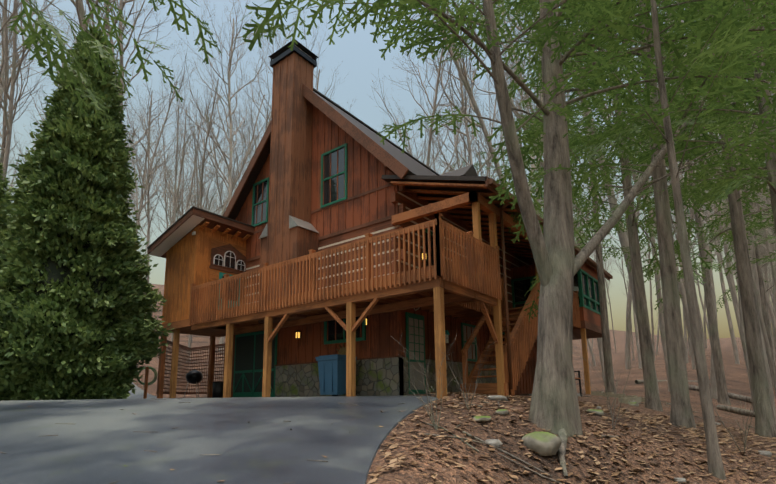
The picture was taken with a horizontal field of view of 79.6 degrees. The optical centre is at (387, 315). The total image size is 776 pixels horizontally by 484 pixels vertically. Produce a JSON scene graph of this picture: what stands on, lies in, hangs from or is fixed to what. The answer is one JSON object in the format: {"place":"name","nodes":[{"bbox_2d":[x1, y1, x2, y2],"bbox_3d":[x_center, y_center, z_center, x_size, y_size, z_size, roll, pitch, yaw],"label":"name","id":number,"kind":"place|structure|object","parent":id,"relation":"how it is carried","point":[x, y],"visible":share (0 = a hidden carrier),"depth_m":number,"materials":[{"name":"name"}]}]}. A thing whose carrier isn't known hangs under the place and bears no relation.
{"place":"outdoors","nodes":[
{"label":"outdoors","id":0,"kind":"place"},
{"bbox_2d":[0,0,221,130],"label":"overhanging hemlock","id":1,"kind":"object","parent":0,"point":[30,40],"visible":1,"depth_m":7.07,"materials":[{"name":"green plant"}]},
{"bbox_2d":[0,382,437,483],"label":"driveway","id":2,"kind":"structure","parent":0,"point":[253,440],"depth_m":5.56,"materials":[{"name":"asphalt"}]},
{"bbox_2d":[184,369,202,396],"bbox_3d":[-7.202,2.536,17.334,0.631,1.102,0.616,-8,-12,37],"label":"kettle grill","id":3,"kind":"object","parent":2,"relation":"on","point":[194,376],"visible":0.92,"depth_m":17.18,"materials":[{"name":"grey metal"}]},
{"bbox_2d":[212,382,223,397],"bbox_3d":[-5.860,2.583,16.136,0.448,0.570,0.460,-8,-12,37],"label":"trash can","id":4,"kind":"object","parent":2,"relation":"on","point":[217,389],"visible":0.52,"depth_m":15.96,"materials":[{"name":"black plastic"}]},
{"bbox_2d":[315,354,356,395],"bbox_3d":[-1.340,1.594,12.206,0.800,1.087,0.790,-8,-12,37],"label":"wheelie bin","id":5,"kind":"object","parent":2,"relation":"on","point":[332,374],"visible":0.65,"depth_m":11.92,"materials":[{"name":"blue plastic"}]},
{"bbox_2d":[0,0,775,338],"label":"sky","id":6,"kind":"structure","parent":0,"point":[361,58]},
{"bbox_2d":[129,284,775,483],"bbox_3d":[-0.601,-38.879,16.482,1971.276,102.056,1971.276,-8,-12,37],"label":"ground","id":7,"kind":"structure","parent":0,"point":[736,376],"depth_m":6.41,"materials":[{"name":"brown soil"}]},
{"bbox_2d":[0,149,12,253],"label":"evergreen tree","id":8,"kind":"object","parent":7,"relation":"on","point":[4,217],"visible":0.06,"depth_m":16.15,"materials":[{"name":"green"}]},
{"bbox_2d":[7,139,25,200],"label":"bare tree","id":9,"kind":"object","parent":7,"relation":"on","point":[13,170],"visible":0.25,"depth_m":71.10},
{"bbox_2d":[0,1,54,53],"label":"bare tree","id":10,"kind":"object","parent":7,"relation":"on","point":[11,16],"visible":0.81,"depth_m":17.61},
{"bbox_2d":[0,0,66,109],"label":"bare tree","id":11,"kind":"object","parent":7,"relation":"on","point":[2,42],"visible":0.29,"depth_m":30.47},
{"bbox_2d":[13,70,56,160],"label":"bare tree","id":12,"kind":"object","parent":7,"relation":"on","point":[14,137],"visible":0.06,"depth_m":50.50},
{"bbox_2d":[0,0,73,188],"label":"bare tree","id":13,"kind":"object","parent":7,"relation":"on","point":[9,115],"visible":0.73,"depth_m":25.40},
{"bbox_2d":[0,0,76,173],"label":"bare tree","id":14,"kind":"object","parent":7,"relation":"on","point":[3,135],"visible":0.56,"depth_m":27.96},
{"bbox_2d":[18,11,76,152],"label":"bare tree","id":15,"kind":"object","parent":7,"relation":"on","point":[41,88],"visible":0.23,"depth_m":37.79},
{"bbox_2d":[3,0,149,117],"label":"bare tree","id":16,"kind":"object","parent":7,"relation":"on","point":[121,3],"visible":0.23,"depth_m":21.09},
{"bbox_2d":[0,23,173,400],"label":"arborvitae","id":17,"kind":"object","parent":7,"relation":"on","point":[74,269],"visible":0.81,"depth_m":12.49,"materials":[{"name":"green"}]},
{"bbox_2d":[70,0,126,35],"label":"bare tree","id":18,"kind":"object","parent":7,"relation":"on","point":[77,5],"visible":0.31,"depth_m":24.60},
{"bbox_2d":[60,0,181,315],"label":"bare tree","id":19,"kind":"object","parent":7,"relation":"on","point":[113,43],"visible":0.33,"depth_m":24.52,"materials":[{"name":"wood"}]},
{"bbox_2d":[126,102,145,208],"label":"bare tree","id":20,"kind":"object","parent":7,"relation":"on","point":[133,137],"visible":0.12,"depth_m":71.53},
{"bbox_2d":[124,101,156,327],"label":"bare tree","id":21,"kind":"object","parent":7,"relation":"on","point":[136,194],"visible":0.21,"depth_m":51.74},
{"bbox_2d":[137,366,157,398],"bbox_3d":[-8.249,2.437,15.868,0.662,1.427,0.143,1,-10,-11],"label":"garden hose","id":22,"kind":"object","parent":7,"relation":"on","point":[146,383],"visible":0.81,"depth_m":15.90,"materials":[{"name":"green"}]},
{"bbox_2d":[128,86,176,211],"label":"bare tree","id":23,"kind":"object","parent":7,"relation":"on","point":[147,151],"visible":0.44,"depth_m":76.71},
{"bbox_2d":[123,62,184,283],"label":"bare tree","id":24,"kind":"object","parent":7,"relation":"on","point":[147,173],"visible":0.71,"depth_m":36.82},
{"bbox_2d":[138,148,184,236],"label":"bare tree","id":25,"kind":"object","parent":7,"relation":"on","point":[164,208],"visible":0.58,"depth_m":72.42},
{"bbox_2d":[124,45,200,241],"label":"bare tree","id":26,"kind":"object","parent":7,"relation":"on","point":[144,192],"visible":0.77,"depth_m":44.09,"materials":[{"name":"plant"}]},
{"bbox_2d":[135,96,195,228],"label":"bare tree","id":27,"kind":"object","parent":7,"relation":"on","point":[165,168],"visible":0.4,"depth_m":92.29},
{"bbox_2d":[155,119,206,225],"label":"bare tree","id":28,"kind":"object","parent":7,"relation":"on","point":[180,215],"visible":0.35,"depth_m":57.83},
{"bbox_2d":[147,75,215,341],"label":"bare tree","id":29,"kind":"object","parent":7,"relation":"on","point":[174,201],"visible":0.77,"depth_m":43.82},
{"bbox_2d":[135,95,232,226],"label":"bare tree","id":30,"kind":"object","parent":7,"relation":"on","point":[181,173],"visible":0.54,"depth_m":51.30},
{"bbox_2d":[169,126,212,211],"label":"bare tree","id":31,"kind":"object","parent":7,"relation":"on","point":[195,181],"visible":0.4,"depth_m":58.86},
{"bbox_2d":[163,96,221,220],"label":"bare tree","id":32,"kind":"object","parent":7,"relation":"on","point":[197,195],"visible":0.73,"depth_m":45.74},
{"bbox_2d":[169,91,220,217],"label":"bare tree","id":33,"kind":"object","parent":7,"relation":"on","point":[191,188],"visible":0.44,"depth_m":57.06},
{"bbox_2d":[147,206,254,397],"bbox_3d":[-7.151,0.063,16.819,4.938,6.200,2.995,-8,-12,37],"label":"annex","id":34,"kind":"object","parent":7,"relation":"on","point":[195,245],"visible":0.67,"depth_m":15.70,"materials":[{"name":"brown wood"}]},
{"bbox_2d":[177,53,238,358],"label":"bare tree","id":35,"kind":"object","parent":7,"relation":"on","point":[201,206],"visible":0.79,"depth_m":30.35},
{"bbox_2d":[181,98,241,213],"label":"bare tree","id":36,"kind":"object","parent":7,"relation":"on","point":[217,183],"visible":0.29,"depth_m":62.71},
{"bbox_2d":[145,0,278,351],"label":"bare tree","id":37,"kind":"object","parent":7,"relation":"on","point":[228,186],"visible":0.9,"depth_m":47.38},
{"bbox_2d":[209,93,263,213],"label":"bare tree","id":38,"kind":"object","parent":7,"relation":"on","point":[241,152],"visible":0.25,"depth_m":36.57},
{"bbox_2d":[219,95,264,185],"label":"bare tree","id":39,"kind":"object","parent":7,"relation":"on","point":[243,141],"visible":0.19,"depth_m":81.14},
{"bbox_2d":[220,59,271,215],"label":"bare tree","id":40,"kind":"object","parent":7,"relation":"on","point":[238,172],"visible":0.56,"depth_m":62.72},
{"bbox_2d":[236,7,290,150],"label":"bare tree","id":41,"kind":"object","parent":7,"relation":"on","point":[258,94],"visible":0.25,"depth_m":23.84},
{"bbox_2d":[238,8,299,173],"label":"bare tree","id":42,"kind":"object","parent":7,"relation":"on","point":[267,117],"visible":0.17,"depth_m":62.18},
{"bbox_2d":[234,24,320,162],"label":"bare tree","id":43,"kind":"object","parent":7,"relation":"on","point":[267,105],"visible":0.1,"depth_m":30.02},
{"bbox_2d":[299,11,348,111],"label":"bare tree","id":44,"kind":"object","parent":7,"relation":"on","point":[317,81],"visible":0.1,"depth_m":36.31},
{"bbox_2d":[189,213,580,398],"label":"deck","id":45,"kind":"structure","parent":7,"relation":"on","point":[462,288],"depth_m":11.24,"materials":[{"name":"wood"}]},
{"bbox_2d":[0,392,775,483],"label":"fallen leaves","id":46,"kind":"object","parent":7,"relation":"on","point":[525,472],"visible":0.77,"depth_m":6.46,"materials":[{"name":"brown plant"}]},
{"bbox_2d":[379,95,444,172],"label":"bare tree","id":47,"kind":"object","parent":7,"relation":"on","point":[410,149],"visible":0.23,"depth_m":60.61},
{"bbox_2d":[223,84,612,396],"bbox_3d":[1.426,-1.979,18.564,11.357,10.800,11.870,-8,-12,37],"label":"cabin","id":48,"kind":"object","parent":7,"relation":"on","point":[364,180],"visible":0.46,"depth_m":13.75,"materials":[{"name":"wood"}]},
{"bbox_2d":[258,40,318,322],"bbox_3d":[-3.119,-4.426,14.937,1.850,9.320,1.070,-8,-12,37],"label":"chimney","id":49,"kind":"object","parent":48,"relation":"attached to","point":[290,231],"visible":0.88,"depth_m":14.65,"materials":[{"name":"wood"}]},
{"bbox_2d":[295,251,426,338],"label":"wall lanterns","id":50,"kind":"object","parent":48,"relation":"attached to","point":[297,334],"depth_m":14.16,"materials":[{"name":"glass"}]},
{"bbox_2d":[336,308,449,354],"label":"wall ornaments","id":51,"kind":"object","parent":48,"relation":"attached to","point":[342,350],"depth_m":13.04,"materials":[{"name":"gold metal"}]},
{"bbox_2d":[370,3,481,174],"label":"bare tree","id":52,"kind":"object","parent":7,"relation":"on","point":[434,107],"visible":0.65,"depth_m":30.70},
{"bbox_2d":[424,121,460,174],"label":"bare tree","id":53,"kind":"object","parent":7,"relation":"on","point":[440,153],"visible":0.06,"depth_m":75.97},
{"bbox_2d":[392,0,506,188],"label":"bare tree","id":54,"kind":"object","parent":7,"relation":"on","point":[463,75],"visible":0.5,"depth_m":29.63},
{"bbox_2d":[416,71,484,173],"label":"bare tree","id":55,"kind":"object","parent":7,"relation":"on","point":[458,162],"visible":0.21,"depth_m":55.05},
{"bbox_2d":[411,3,525,179],"bbox_3d":[6.491,-11.345,34.640,8.091,33.611,8.285,5,-11,-32],"label":"bare tree","id":56,"kind":"object","parent":7,"relation":"on","point":[467,136],"visible":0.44,"depth_m":34.90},
{"bbox_2d":[452,151,486,170],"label":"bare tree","id":57,"kind":"object","parent":7,"relation":"on","point":[477,162],"visible":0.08,"depth_m":40.03,"materials":[{"name":"grey plant"}]},
{"bbox_2d":[445,98,498,174],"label":"bare tree","id":58,"kind":"object","parent":7,"relation":"on","point":[467,144],"visible":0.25,"depth_m":35.95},
{"bbox_2d":[452,117,499,175],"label":"bare tree","id":59,"kind":"object","parent":7,"relation":"on","point":[479,158],"visible":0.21,"depth_m":36.76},
{"bbox_2d":[438,47,521,178],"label":"bare tree","id":60,"kind":"object","parent":7,"relation":"on","point":[485,146],"visible":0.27,"depth_m":45.00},
{"bbox_2d":[473,416,491,421],"bbox_3d":[1.307,1.431,6.490,0.257,0.065,0.432,-5,-11,26],"label":"rock","id":61,"kind":"object","parent":7,"relation":"on","point":[481,418],"visible":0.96,"depth_m":6.36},
{"bbox_2d":[485,439,502,445],"bbox_3d":[1.288,1.558,5.723,0.234,0.075,0.203,1,-10,-11],"label":"rock","id":62,"kind":"object","parent":7,"relation":"on","point":[497,442],"visible":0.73,"depth_m":5.66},
{"bbox_2d":[459,113,533,201],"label":"bare tree","id":63,"kind":"object","parent":7,"relation":"on","point":[503,163],"visible":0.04,"depth_m":48.34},
{"bbox_2d":[487,395,508,400],"bbox_3d":[1.949,1.480,8.322,0.366,0.121,0.453,2,-10,-14],"label":"rock","id":64,"kind":"object","parent":7,"relation":"on","point":[498,397],"visible":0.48,"depth_m":8.15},
{"bbox_2d":[495,409,508,414],"bbox_3d":[1.704,1.437,6.958,0.204,0.080,0.323,-4,-10,20],"label":"rock","id":65,"kind":"object","parent":7,"relation":"on","point":[501,411],"visible":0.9,"depth_m":6.85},
{"bbox_2d":[240,0,775,436],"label":"hemlock","id":66,"kind":"object","parent":7,"relation":"on","point":[554,407],"visible":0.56,"depth_m":7.33,"materials":[{"name":"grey plant"}]},
{"bbox_2d":[485,99,543,213],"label":"tree","id":67,"kind":"object","parent":7,"relation":"on","point":[523,105],"visible":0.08,"depth_m":29.92,"materials":[{"name":"green plant"}]},
{"bbox_2d":[450,4,604,380],"bbox_3d":[7.609,-11.828,33.040,10.597,33.455,9.125,5,-11,-31],"label":"bare tree","id":68,"kind":"object","parent":7,"relation":"on","point":[600,344],"visible":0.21,"depth_m":31.55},
{"bbox_2d":[489,5,585,211],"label":"bare tree","id":69,"kind":"object","parent":7,"relation":"on","point":[542,116],"visible":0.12,"depth_m":31.41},
{"bbox_2d":[522,432,561,455],"bbox_3d":[1.931,1.604,5.897,0.430,0.269,0.686,0,-10,-3],"label":"rock","id":70,"kind":"object","parent":7,"relation":"on","point":[545,443],"visible":0.81,"depth_m":5.66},
{"bbox_2d":[477,1,613,373],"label":"bare tree","id":71,"kind":"object","parent":7,"relation":"on","point":[530,107],"visible":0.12,"depth_m":38.24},
{"bbox_2d":[501,7,606,192],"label":"bare tree","id":72,"kind":"object","parent":7,"relation":"on","point":[533,157],"visible":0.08,"depth_m":30.45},
{"bbox_2d":[511,263,601,393],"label":"sunroom","id":73,"kind":"structure","parent":7,"relation":"on","point":[585,285],"depth_m":17.68,"materials":[{"name":"wood"}]},
{"bbox_2d":[522,106,604,365],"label":"bare tree","id":74,"kind":"object","parent":7,"relation":"on","point":[592,355],"depth_m":47.85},
{"bbox_2d":[475,0,658,392],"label":"bare tree","id":75,"kind":"object","parent":7,"relation":"on","point":[623,239],"visible":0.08,"depth_m":21.93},
{"bbox_2d":[391,303,775,454],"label":"bare shrubs","id":76,"kind":"object","parent":7,"relation":"on","point":[468,407],"visible":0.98,"depth_m":6.93,"materials":[{"name":"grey plant"}]},
{"bbox_2d":[586,409,603,414],"bbox_3d":[3.484,1.631,7.876,0.264,0.094,0.421,5,-11,-30],"label":"rock","id":77,"kind":"object","parent":7,"relation":"on","point":[598,412],"visible":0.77,"depth_m":7.74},
{"bbox_2d":[577,111,615,243],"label":"bare tree","id":78,"kind":"object","parent":7,"relation":"on","point":[590,198],"visible":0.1,"depth_m":35.48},
{"bbox_2d":[421,380,775,483],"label":"fallen branches","id":79,"kind":"object","parent":7,"relation":"on","point":[562,434],"visible":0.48,"depth_m":6.19,"materials":[{"name":"wood"}]},
{"bbox_2d":[574,101,623,262],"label":"bare tree","id":80,"kind":"object","parent":7,"relation":"on","point":[599,183],"visible":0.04,"depth_m":54.36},
{"bbox_2d":[504,2,694,357],"bbox_3d":[11.167,-12.200,30.117,10.819,34.157,9.316,3,-10,-18],"label":"bare tree","id":81,"kind":"object","parent":7,"relation":"on","point":[681,289],"visible":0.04,"depth_m":25.29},
{"bbox_2d":[498,0,709,393],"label":"hemlock","id":82,"kind":"object","parent":7,"relation":"on","point":[608,365],"visible":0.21,"depth_m":17.33,"materials":[{"name":"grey plant"}]},
{"bbox_2d":[603,246,617,351],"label":"bare tree","id":83,"kind":"object","parent":7,"relation":"on","point":[606,281],"visible":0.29,"depth_m":90.80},
{"bbox_2d":[591,391,644,403],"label":"retaining blocks","id":84,"kind":"structure","parent":7,"relation":"on","point":[626,399],"depth_m":13.84,"materials":[{"name":"concrete"}]},
{"bbox_2d":[602,120,642,368],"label":"bare tree","id":85,"kind":"object","parent":7,"relation":"on","point":[637,343],"visible":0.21,"depth_m":38.62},
{"bbox_2d":[611,237,634,360],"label":"bare tree","id":86,"kind":"object","parent":7,"relation":"on","point":[626,296],"visible":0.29,"depth_m":53.13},
{"bbox_2d":[472,0,775,429],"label":"hemlock","id":87,"kind":"object","parent":7,"relation":"on","point":[681,414],"visible":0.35,"depth_m":9.11,"materials":[{"name":"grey plant"}]},
{"bbox_2d":[488,0,775,479],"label":"hemlock","id":88,"kind":"object","parent":7,"relation":"on","point":[714,457],"visible":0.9,"depth_m":6.52,"materials":[{"name":"green plant"}]},
{"bbox_2d":[493,0,774,411],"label":"hemlock","id":89,"kind":"object","parent":7,"relation":"on","point":[652,400],"visible":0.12,"depth_m":11.73,"materials":[{"name":"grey plant"}]},
{"bbox_2d":[617,2,678,368],"bbox_3d":[24.007,-16.607,39.068,8.538,42.193,14.893,0,-10,-5],"label":"bare tree","id":90,"kind":"object","parent":7,"relation":"on","point":[628,334],"visible":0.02,"depth_m":38.59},
{"bbox_2d":[607,43,701,391],"bbox_3d":[12.008,-8.906,22.349,7.660,25.339,6.577,-8,-12,36],"label":"bare tree","id":91,"kind":"object","parent":7,"relation":"on","point":[661,315],"visible":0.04,"depth_m":22.51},
{"bbox_2d":[615,147,695,368],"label":"bare tree","id":92,"kind":"object","parent":7,"relation":"on","point":[692,356],"visible":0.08,"depth_m":34.68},
{"bbox_2d":[639,184,674,354],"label":"bare tree","id":93,"kind":"object","parent":7,"relation":"on","point":[657,343],"visible":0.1,"depth_m":64.72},
{"bbox_2d":[540,0,775,235],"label":"hemlock","id":94,"kind":"object","parent":7,"relation":"on","point":[727,183],"visible":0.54,"depth_m":8.78,"materials":[{"name":"green plant"}]},
{"bbox_2d":[632,179,687,360],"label":"bare tree","id":95,"kind":"object","parent":7,"relation":"on","point":[652,323],"visible":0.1,"depth_m":49.84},
{"bbox_2d":[603,1,717,398],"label":"bare tree","id":96,"kind":"object","parent":7,"relation":"on","point":[714,394],"visible":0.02,"depth_m":22.00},
{"bbox_2d":[639,168,688,362],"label":"bare tree","id":97,"kind":"object","parent":7,"relation":"on","point":[685,342],"visible":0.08,"depth_m":41.66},
{"bbox_2d":[572,0,775,437],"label":"hemlock","id":98,"kind":"object","parent":7,"relation":"on","point":[765,425],"visible":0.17,"depth_m":10.09,"materials":[{"name":"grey plant"}]},
{"bbox_2d":[652,175,712,355],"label":"bare tree","id":99,"kind":"object","parent":7,"relation":"on","point":[690,247],"visible":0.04,"depth_m":56.51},
{"bbox_2d":[671,164,704,348],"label":"bare tree","id":100,"kind":"object","parent":7,"relation":"on","point":[696,294],"visible":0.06,"depth_m":54.76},
{"bbox_2d":[614,30,770,404],"bbox_3d":[13.874,-4.938,21.073,6.045,18.229,6.414,-3,-10,11],"label":"hemlock","id":101,"kind":"object","parent":7,"relation":"on","point":[723,397],"visible":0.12,"depth_m":20.37,"materials":[{"name":"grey plant"}]},
{"bbox_2d":[676,226,710,344],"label":"bare tree","id":102,"kind":"object","parent":7,"relation":"on","point":[704,312],"visible":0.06,"depth_m":54.92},
{"bbox_2d":[667,92,736,274],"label":"bare tree","id":103,"kind":"object","parent":7,"relation":"on","point":[714,210],"depth_m":49.21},
{"bbox_2d":[655,10,750,392],"bbox_3d":[19.506,-9.663,28.061,6.952,28.877,7.118,-2,-10,7],"label":"bare tree","id":104,"kind":"object","parent":7,"relation":"on","point":[733,290],"depth_m":25.77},
{"bbox_2d":[667,155,739,364],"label":"bare tree","id":105,"kind":"object","parent":7,"relation":"on","point":[734,344],"visible":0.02,"depth_m":45.39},
{"bbox_2d":[684,181,728,281],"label":"slim tree","id":106,"kind":"object","parent":7,"relation":"on","point":[716,238],"visible":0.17,"depth_m":48.02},
{"bbox_2d":[693,192,729,347],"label":"bare tree","id":107,"kind":"object","parent":7,"relation":"on","point":[705,336],"visible":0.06,"depth_m":79.13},
{"bbox_2d":[667,1,775,423],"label":"slim tree","id":108,"kind":"object","parent":7,"relation":"on","point":[770,386],"visible":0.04,"depth_m":13.69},
{"bbox_2d":[675,124,775,386],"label":"hemlock","id":109,"kind":"object","parent":7,"relation":"on","point":[763,301],"visible":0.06,"depth_m":28.10,"materials":[{"name":"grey plant"}]},
{"bbox_2d":[675,143,775,331],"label":"slim tree","id":110,"kind":"object","parent":7,"relation":"on","point":[771,311],"visible":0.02,"depth_m":39.45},
{"bbox_2d":[701,20,755,410],"bbox_3d":[15.563,-5.783,19.205,4.968,19.834,5.083,-1,-10,0],"label":"slim tree","id":111,"kind":"object","parent":7,"relation":"on","point":[743,334],"visible":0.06,"depth_m":18.84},
{"bbox_2d":[683,118,775,290],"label":"bare tree","id":112,"kind":"object","parent":7,"relation":"on","point":[767,247],"visible":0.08,"depth_m":26.09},
{"bbox_2d":[689,2,775,266],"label":"tree","id":113,"kind":"object","parent":7,"relation":"on","point":[757,223],"visible":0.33,"depth_m":15.12,"materials":[{"name":"green plant"}]},
{"bbox_2d":[716,126,775,393],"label":"slim tree","id":114,"kind":"object","parent":7,"relation":"on","point":[768,349],"visible":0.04,"depth_m":24.59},
{"bbox_2d":[719,71,775,271],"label":"slim tree","id":115,"kind":"object","parent":7,"relation":"on","point":[762,213],"visible":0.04,"depth_m":27.85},
{"bbox_2d":[728,190,775,358],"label":"slim tree","id":116,"kind":"object","parent":7,"relation":"on","point":[767,306],"depth_m":55.06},
{"bbox_2d":[748,100,765,348],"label":"slim tree","id":117,"kind":"object","parent":7,"relation":"on","point":[752,252],"visible":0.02,"depth_m":26.73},
{"bbox_2d":[757,195,775,352],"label":"slim tree","id":118,"kind":"object","parent":7,"relation":"on","point":[767,280],"visible":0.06,"depth_m":52.49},
{"bbox_2d":[762,199,775,335],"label":"slim tree","id":119,"kind":"object","parent":7,"relation":"on","point":[773,299],"visible":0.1,"depth_m":40.39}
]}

